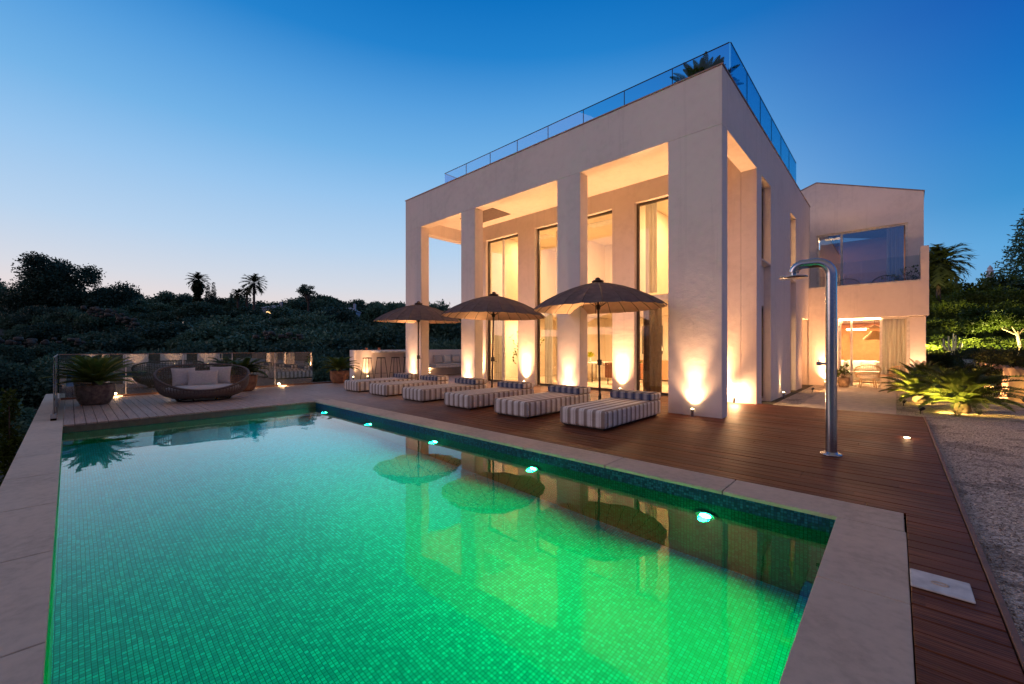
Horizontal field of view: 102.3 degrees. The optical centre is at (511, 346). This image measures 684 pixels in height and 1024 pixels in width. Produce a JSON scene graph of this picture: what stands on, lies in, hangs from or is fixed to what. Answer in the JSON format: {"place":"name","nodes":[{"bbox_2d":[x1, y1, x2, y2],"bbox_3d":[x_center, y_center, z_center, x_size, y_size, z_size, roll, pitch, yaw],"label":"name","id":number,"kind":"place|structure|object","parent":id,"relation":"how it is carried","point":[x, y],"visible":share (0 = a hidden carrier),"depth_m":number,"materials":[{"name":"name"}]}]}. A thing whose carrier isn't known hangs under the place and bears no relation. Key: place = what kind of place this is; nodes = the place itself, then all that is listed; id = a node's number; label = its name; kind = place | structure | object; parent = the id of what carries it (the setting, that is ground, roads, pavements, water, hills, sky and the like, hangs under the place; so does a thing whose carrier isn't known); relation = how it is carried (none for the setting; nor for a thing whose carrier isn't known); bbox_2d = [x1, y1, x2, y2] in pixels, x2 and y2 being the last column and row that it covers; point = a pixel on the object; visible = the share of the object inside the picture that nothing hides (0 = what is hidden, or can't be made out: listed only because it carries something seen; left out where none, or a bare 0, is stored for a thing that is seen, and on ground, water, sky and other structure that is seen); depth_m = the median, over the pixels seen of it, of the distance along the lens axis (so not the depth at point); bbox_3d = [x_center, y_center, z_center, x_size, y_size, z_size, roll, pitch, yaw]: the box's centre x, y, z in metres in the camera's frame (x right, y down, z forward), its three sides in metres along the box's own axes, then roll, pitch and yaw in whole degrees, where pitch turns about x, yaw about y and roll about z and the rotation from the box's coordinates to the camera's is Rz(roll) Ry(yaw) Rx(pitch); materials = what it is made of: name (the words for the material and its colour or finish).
{"place":"outdoors","nodes":[
{"label":"outdoors","id":0,"kind":"place"},
{"bbox_2d":[0,324,71,481],"bbox_3d":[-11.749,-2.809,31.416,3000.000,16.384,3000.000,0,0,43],"label":"hillside ground","id":1,"kind":"structure","parent":0,"point":[27,346],"depth_m":46.42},
{"bbox_2d":[0,388,23,485],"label":"lit shrub","id":2,"kind":"object","parent":1,"relation":"on","point":[12,442],"visible":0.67,"depth_m":9.64,"materials":[{"name":"green plant"}]},
{"bbox_2d":[0,397,36,453],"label":"slope bush","id":3,"kind":"object","parent":1,"relation":"on","point":[25,418],"visible":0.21,"depth_m":12.37,"materials":[{"name":"green plant"}]},
{"bbox_2d":[0,360,40,405],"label":"hill tree","id":4,"kind":"object","parent":1,"relation":"on","point":[9,379],"visible":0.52,"depth_m":25.41,"materials":[{"name":"green plant"}]},
{"bbox_2d":[6,304,52,344],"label":"hill tree","id":5,"kind":"object","parent":1,"relation":"on","point":[17,319],"visible":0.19,"depth_m":45.55,"materials":[{"name":"green plant"}]},
{"bbox_2d":[0,356,73,407],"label":"hill tree","id":6,"kind":"object","parent":1,"relation":"on","point":[39,364],"visible":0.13,"depth_m":27.43,"materials":[{"name":"green plant"}]},
{"bbox_2d":[1,363,79,408],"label":"hill tree","id":7,"kind":"object","parent":1,"relation":"on","point":[39,387],"visible":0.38,"depth_m":25.92,"materials":[{"name":"green plant"}]},
{"bbox_2d":[0,337,85,345],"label":"terrace wall","id":8,"kind":"structure","parent":1,"relation":"on","point":[33,341],"depth_m":29.98,"materials":[{"name":"stone"}]},
{"bbox_2d":[16,321,80,342],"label":"hill tree","id":9,"kind":"object","parent":1,"relation":"on","point":[41,331],"visible":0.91,"depth_m":40.90,"materials":[{"name":"green plant"}]},
{"bbox_2d":[28,340,75,357],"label":"hill tree","id":10,"kind":"object","parent":1,"relation":"on","point":[42,351],"visible":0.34,"depth_m":34.88,"materials":[{"name":"green plant"}]},
{"bbox_2d":[0,251,143,314],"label":"stone pine","id":11,"kind":"object","parent":1,"relation":"on","point":[48,282],"visible":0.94,"depth_m":50.60,"materials":[{"name":"green plant"}]},
{"bbox_2d":[51,308,96,334],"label":"hill tree","id":12,"kind":"object","parent":1,"relation":"on","point":[78,317],"visible":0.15,"depth_m":45.69,"materials":[{"name":"green plant"}]},
{"bbox_2d":[68,315,116,334],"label":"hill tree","id":13,"kind":"object","parent":1,"relation":"on","point":[83,327],"visible":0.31,"depth_m":45.05,"materials":[{"name":"green plant"}]},
{"bbox_2d":[81,306,139,329],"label":"tree","id":14,"kind":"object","parent":1,"relation":"on","point":[118,317],"depth_m":41.57,"materials":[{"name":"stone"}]},
{"bbox_2d":[84,305,140,332],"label":"hill tree","id":15,"kind":"object","parent":1,"relation":"on","point":[105,323],"visible":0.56,"depth_m":46.28,"materials":[{"name":"green plant"}]},
{"bbox_2d":[70,330,163,353],"bbox_3d":[-38.045,0.575,40.752,6.915,4.572,7.665,0,0,35],"label":"hill tree","id":16,"kind":"object","parent":1,"relation":"on","point":[129,342],"visible":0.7,"depth_m":39.26,"materials":[{"name":"green plant"}]},
{"bbox_2d":[109,348,173,378],"bbox_3d":[-25.185,2.973,28.352,5.035,5.838,4.411,0,0,26],"label":"hill tree","id":17,"kind":"object","parent":1,"relation":"on","point":[135,354],"visible":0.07,"depth_m":27.36,"materials":[{"name":"green plant"}]},
{"bbox_2d":[102,348,194,393],"bbox_3d":[-22.770,2.982,25.731,6.134,5.933,6.422,0,0,5],"label":"hill tree","id":18,"kind":"object","parent":1,"relation":"on","point":[143,380],"visible":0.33,"depth_m":24.27,"materials":[{"name":"green plant"}]},
{"bbox_2d":[125,299,174,317],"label":"hill tree","id":19,"kind":"object","parent":1,"relation":"on","point":[158,306],"visible":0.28,"depth_m":66.32,"materials":[{"name":"green plant"}]},
{"bbox_2d":[135,320,199,351],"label":"hill tree","id":20,"kind":"object","parent":1,"relation":"on","point":[168,331],"visible":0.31,"depth_m":42.61,"materials":[{"name":"green plant"}]},
{"bbox_2d":[146,290,193,309],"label":"hill tree","id":21,"kind":"object","parent":1,"relation":"on","point":[172,299],"visible":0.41,"depth_m":80.06,"materials":[{"name":"green plant"}]},
{"bbox_2d":[168,340,211,363],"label":"hill tree","id":22,"kind":"object","parent":1,"relation":"on","point":[182,357],"visible":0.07,"depth_m":33.06,"materials":[{"name":"green plant"}]},
{"bbox_2d":[163,326,226,352],"bbox_3d":[-31.213,1.223,41.133,5.955,6.724,6.796,0,0,19],"label":"hill tree","id":23,"kind":"object","parent":1,"relation":"on","point":[174,342],"visible":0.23,"depth_m":38.82,"materials":[{"name":"green plant"}]},
{"bbox_2d":[168,300,227,322],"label":"hill tree","id":24,"kind":"object","parent":1,"relation":"on","point":[196,309],"visible":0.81,"depth_m":60.17,"materials":[{"name":"green plant"}]},
{"bbox_2d":[185,272,210,302],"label":"fan palm","id":25,"kind":"object","parent":1,"relation":"on","point":[197,287],"visible":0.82,"depth_m":67.58,"materials":[{"name":"green plant"}]},
{"bbox_2d":[159,320,272,355],"bbox_3d":[-28.293,1.167,40.248,10.820,7.831,11.328,0,0,-29],"label":"hill tree","id":26,"kind":"object","parent":1,"relation":"on","point":[234,344],"visible":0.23,"depth_m":38.25,"materials":[{"name":"green plant"}]},
{"bbox_2d":[181,349,251,363],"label":"hill tree","id":27,"kind":"object","parent":1,"relation":"on","point":[200,357],"visible":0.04,"depth_m":32.75,"materials":[{"name":"green plant"}]},
{"bbox_2d":[197,353,276,385],"bbox_3d":[-17.859,3.125,26.570,6.190,5.627,5.584,0,0,6],"label":"hill tree","id":28,"kind":"object","parent":1,"relation":"on","point":[262,377],"visible":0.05,"depth_m":26.32,"materials":[{"name":"green plant"}]},
{"bbox_2d":[226,306,266,323],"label":"hill tree","id":29,"kind":"object","parent":1,"relation":"on","point":[233,313],"visible":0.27,"depth_m":65.33,"materials":[{"name":"green plant"}]},
{"bbox_2d":[238,273,266,309],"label":"fan palm","id":30,"kind":"object","parent":1,"relation":"on","point":[254,278],"visible":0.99,"depth_m":65.81,"materials":[{"name":"green plant"}]},
{"bbox_2d":[215,322,297,344],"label":"hill tree","id":31,"kind":"object","parent":1,"relation":"on","point":[249,327],"visible":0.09,"depth_m":43.53,"materials":[{"name":"green plant"}]},
{"bbox_2d":[255,353,310,385],"bbox_3d":[-14.535,3.095,27.157,6.211,5.638,5.788,0,0,17],"label":"hill tree","id":32,"kind":"object","parent":1,"relation":"on","point":[285,366],"visible":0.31,"depth_m":25.76,"materials":[{"name":"green plant"}]},
{"bbox_2d":[247,312,324,330],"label":"hill tree","id":33,"kind":"object","parent":1,"relation":"on","point":[309,322],"visible":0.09,"depth_m":50.58,"materials":[{"name":"green plant"}]},
{"bbox_2d":[260,305,315,322],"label":"hill tree","id":34,"kind":"object","parent":1,"relation":"on","point":[277,312],"visible":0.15,"depth_m":60.06,"materials":[{"name":"green plant"}]},
{"bbox_2d":[260,338,319,362],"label":"hill tree","id":35,"kind":"object","parent":1,"relation":"on","point":[286,346],"visible":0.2,"depth_m":31.15,"materials":[{"name":"green plant"}]},
{"bbox_2d":[278,297,323,312],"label":"hill tree","id":36,"kind":"object","parent":1,"relation":"on","point":[295,303],"visible":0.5,"depth_m":76.09,"materials":[{"name":"green plant"}]},
{"bbox_2d":[295,284,321,313],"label":"palm tree","id":37,"kind":"object","parent":1,"relation":"on","point":[304,291],"visible":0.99,"depth_m":73.47,"materials":[{"name":"green plant"}]},
{"bbox_2d":[269,324,349,348],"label":"hill tree","id":38,"kind":"object","parent":1,"relation":"on","point":[310,338],"visible":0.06,"depth_m":40.95,"materials":[{"name":"green plant"}]},
{"bbox_2d":[288,353,344,382],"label":"hill tree","id":39,"kind":"object","parent":1,"relation":"on","point":[312,366],"visible":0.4,"depth_m":26.05,"materials":[{"name":"green plant"}]},
{"bbox_2d":[296,293,343,307],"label":"hill tree","id":40,"kind":"object","parent":1,"relation":"on","point":[324,301],"visible":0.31,"depth_m":81.21,"materials":[{"name":"green plant"}]},
{"bbox_2d":[299,343,349,369],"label":"hill tree","id":41,"kind":"object","parent":1,"relation":"on","point":[321,351],"visible":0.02,"depth_m":30.45,"materials":[{"name":"green plant"}]},
{"bbox_2d":[308,333,360,352],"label":"hill tree","id":42,"kind":"object","parent":1,"relation":"on","point":[338,344],"visible":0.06,"depth_m":38.55,"materials":[{"name":"green plant"}]},
{"bbox_2d":[319,304,379,325],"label":"hill tree","id":43,"kind":"object","parent":1,"relation":"on","point":[343,312],"visible":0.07,"depth_m":62.07,"materials":[{"name":"green plant"}]},
{"bbox_2d":[360,301,405,323],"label":"hill tree","id":44,"kind":"object","parent":1,"relation":"on","point":[376,311],"visible":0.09,"depth_m":64.92,"materials":[{"name":"green plant"}]},
{"bbox_2d":[349,322,448,349],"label":"hill tree","id":45,"kind":"object","parent":1,"relation":"on","point":[375,337],"visible":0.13,"depth_m":40.15,"materials":[{"name":"green plant"}]},
{"bbox_2d":[429,323,460,341],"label":"hill tree","id":46,"kind":"object","parent":1,"relation":"on","point":[455,329],"visible":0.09,"depth_m":50.65,"materials":[{"name":"green plant"}]},
{"bbox_2d":[0,393,914,683],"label":"swimming pool","id":47,"kind":"structure","parent":1,"relation":"on","point":[854,627],"depth_m":2.89,"materials":[{"name":"stone"}]},
{"bbox_2d":[43,407,830,683],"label":"pool water","id":48,"kind":"structure","parent":47,"relation":"in","point":[314,545],"depth_m":2.90,"materials":[{"name":"green liquid"}]},
{"bbox_2d":[65,385,915,683],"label":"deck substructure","id":49,"kind":"object","parent":1,"relation":"on","point":[791,393],"visible":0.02,"depth_m":8.33,"materials":[{"name":"wood"}]},
{"bbox_2d":[350,349,460,379],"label":"garden wall","id":50,"kind":"structure","parent":49,"relation":"on","point":[358,356],"depth_m":18.51,"materials":[{"name":"white paint"}]},
{"bbox_2d":[63,374,1023,683],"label":"wooden deck","id":51,"kind":"structure","parent":49,"relation":"on","point":[883,462],"depth_m":5.32,"materials":[{"name":"brown wood"}]},
{"bbox_2d":[42,355,137,404],"bbox_3d":[-10.186,0.792,10.006,1.651,1.215,1.722,0,0,43],"label":"potted cycad","id":52,"kind":"object","parent":51,"relation":"on","point":[95,373],"visible":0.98,"depth_m":9.88,"materials":[{"name":"green plant"}]},
{"bbox_2d":[63,403,315,432],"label":"deck fascia","id":53,"kind":"structure","parent":51,"relation":"attached to","point":[87,427],"depth_m":8.56,"materials":[{"name":"brown wood"}]},
{"bbox_2d":[50,352,331,420],"bbox_3d":[-7.532,0.795,12.443,4.540,1.210,8.440,0,0,43],"label":"deck railing","id":54,"kind":"object","parent":51,"relation":"on","point":[54,414],"visible":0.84,"depth_m":11.08,"materials":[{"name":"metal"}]},
{"bbox_2d":[153,363,249,401],"bbox_3d":[-8.179,0.934,10.955,2.052,0.958,1.386,0,0,-39],"label":"nest sofa","id":55,"kind":"object","parent":51,"relation":"on","point":[194,392],"visible":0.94,"depth_m":10.65,"materials":[{"name":"brown wicker"}]},
{"bbox_2d":[171,367,194,385],"bbox_3d":[-8.612,0.780,10.822,0.263,0.464,0.520,0,0,41],"label":"cushion","id":56,"kind":"object","parent":55,"relation":"on","point":[180,376],"visible":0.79,"depth_m":10.71,"materials":[{"name":"white fabric"}]},
{"bbox_2d":[188,370,217,384],"bbox_3d":[-8.169,0.820,10.911,0.660,0.413,0.268,0,0,-35],"label":"cushion","id":57,"kind":"object","parent":55,"relation":"on","point":[207,377],"visible":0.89,"depth_m":10.85,"materials":[{"name":"white fabric"}]},
{"bbox_2d":[217,357,268,391],"bbox_3d":[-8.562,0.860,13.129,1.576,1.080,1.501,0,0,43],"label":"potted cycad","id":58,"kind":"object","parent":51,"relation":"on","point":[249,365],"visible":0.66,"depth_m":13.01,"materials":[{"name":"green plant"}]},
{"bbox_2d":[319,357,359,382],"bbox_3d":[-6.709,0.886,16.116,1.490,1.029,1.672,0,0,43],"label":"potted cycad","id":59,"kind":"object","parent":51,"relation":"on","point":[338,375],"visible":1,"depth_m":15.87,"materials":[{"name":"green plant"}]},
{"bbox_2d":[344,373,416,391],"bbox_3d":[-4.293,1.157,13.726,0.930,0.485,2.252,0,0,43],"label":"sun bed","id":60,"kind":"object","parent":51,"relation":"on","point":[359,385],"visible":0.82,"depth_m":13.12,"materials":[{"name":"fabric"}]},
{"bbox_2d":[369,375,447,396],"bbox_3d":[-3.114,1.157,12.629,0.930,0.485,2.252,0,0,42],"label":"sun bed","id":61,"kind":"object","parent":51,"relation":"on","point":[386,389],"visible":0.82,"depth_m":12.03,"materials":[{"name":"fabric"}]},
{"bbox_2d":[373,301,460,379],"bbox_3d":[-3.155,-0.073,13.881,2.910,2.942,2.910,1,2,29],"label":"parasol","id":62,"kind":"object","parent":51,"relation":"on","point":[418,311],"visible":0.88,"depth_m":13.06,"materials":[{"name":"fabric"}]},
{"bbox_2d":[402,377,486,401],"bbox_3d":[-1.824,1.157,11.429,0.930,0.485,2.252,0,0,43],"label":"sun bed","id":63,"kind":"object","parent":51,"relation":"on","point":[425,393],"visible":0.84,"depth_m":10.84,"materials":[{"name":"fabric"}]},
{"bbox_2d":[444,381,533,409],"bbox_3d":[-0.512,1.157,10.209,0.930,0.485,2.252,0,0,43],"label":"sun bed","id":64,"kind":"object","parent":51,"relation":"on","point":[474,398],"visible":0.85,"depth_m":9.65,"materials":[{"name":"fabric"}]},
{"bbox_2d":[441,292,544,387],"bbox_3d":[-0.533,-0.074,11.505,2.910,2.942,2.910,1,-1,34],"label":"parasol","id":65,"kind":"object","parent":51,"relation":"on","point":[493,306],"visible":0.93,"depth_m":10.99,"materials":[{"name":"fabric"}]},
{"bbox_2d":[494,385,590,418],"bbox_3d":[0.724,1.157,9.059,0.930,0.485,2.252,0,0,43],"label":"sun bed","id":66,"kind":"object","parent":51,"relation":"on","point":[552,401],"visible":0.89,"depth_m":8.52,"materials":[{"name":"fabric"}]},
{"bbox_2d":[533,277,667,399],"bbox_3d":[1.929,-0.074,9.150,2.910,2.942,2.910,-1,0,39],"label":"parasol","id":67,"kind":"object","parent":51,"relation":"on","point":[597,296],"visible":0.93,"depth_m":8.66,"materials":[{"name":"fabric"}]},
{"bbox_2d":[405,62,809,418],"bbox_3d":[3.877,-2.027,15.979,11.170,7.055,11.320,0,0,43],"label":"villa","id":68,"kind":"object","parent":51,"relation":"on","point":[696,157],"visible":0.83,"depth_m":11.23,"materials":[{"name":"white paint"}]},
{"bbox_2d":[494,320,501,379],"bbox_3d":[-0.514,0.024,16.662,0.650,2.652,0.114,0,0,43],"label":"curtain","id":69,"kind":"object","parent":68,"relation":"hanging from","point":[498,348],"visible":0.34,"depth_m":16.67,"materials":[{"name":"fabric"}]},
{"bbox_2d":[488,234,517,381],"bbox_3d":[-0.302,-1.455,16.156,1.750,5.650,0.092,0,0,43],"label":"window","id":70,"kind":"structure","parent":68,"relation":"in","point":[489,242],"depth_m":16.45,"materials":[{"name":"metal"}]},
{"bbox_2d":[545,313,552,383],"bbox_3d":[1.335,0.024,14.943,0.500,2.652,0.116,0,0,43],"label":"curtain","id":71,"kind":"object","parent":68,"relation":"hanging from","point":[548,348],"visible":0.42,"depth_m":14.94,"materials":[{"name":"fabric"}]},
{"bbox_2d":[537,211,611,390],"bbox_3d":[2.082,-1.455,13.940,3.100,5.650,0.070,0,0,43],"label":"window","id":72,"kind":"structure","parent":68,"relation":"in","point":[609,212],"depth_m":14.94,"materials":[{"name":"metal"}]},
{"bbox_2d":[445,42,795,177],"bbox_3d":[3.799,-5.940,15.169,9.924,1.280,8.012,0,0,43],"label":"terrace railing","id":73,"kind":"object","parent":68,"relation":"on","point":[638,84],"visible":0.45,"depth_m":10.97,"materials":[{"name":"glass"}]},
{"bbox_2d":[645,202,656,292],"bbox_3d":[4.167,-3.071,12.334,0.500,2.902,0.105,0,0,45],"label":"curtain","id":74,"kind":"object","parent":68,"relation":"hanging from","point":[651,242],"visible":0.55,"depth_m":12.34,"materials":[{"name":"fabric"}]},
{"bbox_2d":[643,308,661,391],"bbox_3d":[4.171,0.024,12.250,0.680,2.652,0.109,0,0,43],"label":"curtain","id":75,"kind":"object","parent":68,"relation":"hanging from","point":[652,350],"visible":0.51,"depth_m":12.25,"materials":[{"name":"fabric"}]},
{"bbox_2d":[637,196,667,394],"bbox_3d":[4.611,-1.455,11.586,2.330,5.650,0.092,0,0,43],"label":"window","id":76,"kind":"structure","parent":68,"relation":"in","point":[662,297],"depth_m":12.31,"materials":[{"name":"metal"}]},
{"bbox_2d":[669,51,743,85],"bbox_3d":[4.520,-6.053,9.779,1.688,1.406,1.675,0,0,43],"label":"roof cycad","id":77,"kind":"object","parent":68,"relation":"on","point":[704,64],"visible":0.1,"depth_m":9.43,"materials":[{"name":"green plant"}]},
{"bbox_2d":[560,389,660,430],"bbox_3d":[1.950,1.157,7.919,0.930,0.485,2.252,0,0,43],"label":"sun bed","id":78,"kind":"object","parent":51,"relation":"on","point":[619,407],"visible":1,"depth_m":7.38,"materials":[{"name":"fabric"}]},
{"bbox_2d":[779,258,842,456],"bbox_3d":[3.969,0.112,5.500,0.690,2.572,0.330,0,0,43],"label":"outdoor shower","id":79,"kind":"object","parent":51,"relation":"on","point":[827,267],"visible":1,"depth_m":5.31,"materials":[{"name":"metal"}]},
{"bbox_2d":[768,404,1023,673],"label":"deck edging","id":80,"kind":"object","parent":51,"relation":"attached to","point":[1013,634],"visible":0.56,"depth_m":2.57,"materials":[{"name":"brown wood"}]},
{"bbox_2d":[910,568,975,603],"bbox_3d":[2.504,1.387,2.410,0.255,0.018,0.250,0,0,43],"label":"skimmer lid","id":81,"kind":"object","parent":51,"relation":"on","point":[952,588],"visible":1,"depth_m":2.39,"materials":[{"name":"plastic"}]},
{"bbox_2d":[984,208,1023,290],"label":"norfolk pine","id":82,"kind":"object","parent":1,"relation":"on","point":[1018,250],"visible":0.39,"depth_m":44.74,"materials":[{"name":"green plant"}]},
{"bbox_2d":[0,0,1023,321],"label":"sky","id":83,"kind":"structure","parent":0,"point":[150,144],"materials":[{"name":"blue"}]},
{"bbox_2d":[797,385,896,414],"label":"patio paving","id":84,"kind":"structure","parent":0,"point":[863,399],"depth_m":11.02,"materials":[{"name":"beige stone"}]},
{"bbox_2d":[837,364,856,386],"bbox_3d":[11.928,1.013,14.774,0.884,0.834,0.697,0,0,43],"label":"patio plant","id":85,"kind":"object","parent":84,"relation":"on","point":[844,381],"visible":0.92,"depth_m":14.69,"materials":[{"name":"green plant"}]},
{"bbox_2d":[773,374,1023,644],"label":"gravel yard","id":86,"kind":"structure","parent":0,"point":[991,418],"depth_m":4.88,"materials":[{"name":"grey gravel"}]},
{"bbox_2d":[801,182,928,388],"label":"villa wing","id":87,"kind":"structure","parent":86,"relation":"on","point":[870,214],"depth_m":15.97,"materials":[{"name":"white paint"}]},
{"bbox_2d":[841,360,879,380],"bbox_3d":[14.149,0.954,17.192,1.800,0.811,0.950,0,0,43],"label":"daybed","id":88,"kind":"object","parent":87,"relation":"on","point":[865,368],"visible":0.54,"depth_m":16.89,"materials":[{"name":"white fabric"}]},
{"bbox_2d":[817,223,907,286],"bbox_3d":[13.823,-3.235,16.387,2.760,2.830,0.074,0,0,43],"label":"window","id":89,"kind":"structure","parent":87,"relation":"in","point":[906,224],"depth_m":16.45,"materials":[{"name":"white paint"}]},
{"bbox_2d":[839,316,909,388],"bbox_3d":[13.106,0.220,14.977,1.930,2.560,0.074,0,0,43],"label":"window","id":90,"kind":"structure","parent":87,"relation":"in","point":[908,318],"depth_m":15.05,"materials":[{"name":"white paint"}]},
{"bbox_2d":[882,319,906,384],"bbox_3d":[13.702,0.199,14.774,0.760,2.442,0.108,0,0,43],"label":"curtain","id":91,"kind":"object","parent":87,"relation":"hanging from","point":[894,342],"visible":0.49,"depth_m":14.79,"materials":[{"name":"fabric"}]},
{"bbox_2d":[885,225,904,281],"bbox_3d":[14.746,-3.236,15.852,0.600,2.772,0.107,0,0,43],"label":"curtain","id":92,"kind":"object","parent":87,"relation":"hanging from","point":[895,250],"visible":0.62,"depth_m":15.86,"materials":[{"name":"fabric"}]},
{"bbox_2d":[877,367,942,402],"bbox_3d":[10.498,1.001,10.687,1.545,0.898,1.782,0,0,43],"label":"garden cycad","id":93,"kind":"object","parent":86,"relation":"on","point":[910,379],"visible":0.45,"depth_m":10.64,"materials":[{"name":"green plant"}]},
{"bbox_2d":[887,358,959,387],"bbox_3d":[12.369,0.893,12.373,1.678,1.114,1.806,0,0,43],"label":"garden cycad","id":94,"kind":"object","parent":86,"relation":"on","point":[917,365],"visible":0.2,"depth_m":12.32,"materials":[{"name":"green plant"}]},
{"bbox_2d":[896,364,1023,416],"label":"garden cycad","id":95,"kind":"object","parent":86,"relation":"on","point":[964,390],"visible":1,"depth_m":8.84,"materials":[{"name":"green plant"}]},
{"bbox_2d":[960,358,1023,402],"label":"retaining wall","id":96,"kind":"structure","parent":86,"relation":"on","point":[1014,371],"depth_m":11.32,"materials":[{"name":"stone"}]},
{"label":"garden bed","id":97,"kind":"structure","parent":0,"visible":0},
{"bbox_2d":[929,300,963,322],"bbox_3d":[36.907,-1.259,36.087,4.506,5.588,5.048,0,0,0],"label":"garden shrub","id":98,"kind":"object","parent":97,"relation":"on","point":[946,306],"visible":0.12,"depth_m":34.93,"materials":[{"name":"green plant"}]},
{"bbox_2d":[926,317,978,336],"bbox_3d":[33.339,-0.535,32.157,4.487,3.523,4.006,0,0,1],"label":"garden shrub","id":99,"kind":"object","parent":97,"relation":"on","point":[949,323],"visible":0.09,"depth_m":31.31,"materials":[{"name":"green plant"}]},
{"bbox_2d":[929,242,977,302],"bbox_3d":[41.366,-4.375,39.983,5.431,11.155,5.412,0,0,43],"label":"fan palm","id":100,"kind":"object","parent":97,"relation":"on","point":[942,272],"visible":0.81,"depth_m":39.13,"materials":[{"name":"green plant"}]},
{"bbox_2d":[926,343,1023,385],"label":"trailing shrubs","id":101,"kind":"object","parent":97,"relation":"on","point":[1010,357],"visible":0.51,"depth_m":15.47,"materials":[{"name":"green plant"}]},
{"bbox_2d":[959,287,1010,307],"bbox_3d":[45.213,-2.053,41.053,5.808,7.749,5.431,0,0,27],"label":"garden shrub","id":102,"kind":"object","parent":97,"relation":"on","point":[977,296],"visible":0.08,"depth_m":39.58,"materials":[{"name":"green plant"}]},
{"bbox_2d":[955,305,1023,352],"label":"umbrella tree","id":103,"kind":"object","parent":97,"relation":"on","point":[975,319],"visible":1,"depth_m":20.20,"materials":[{"name":"green plant"}]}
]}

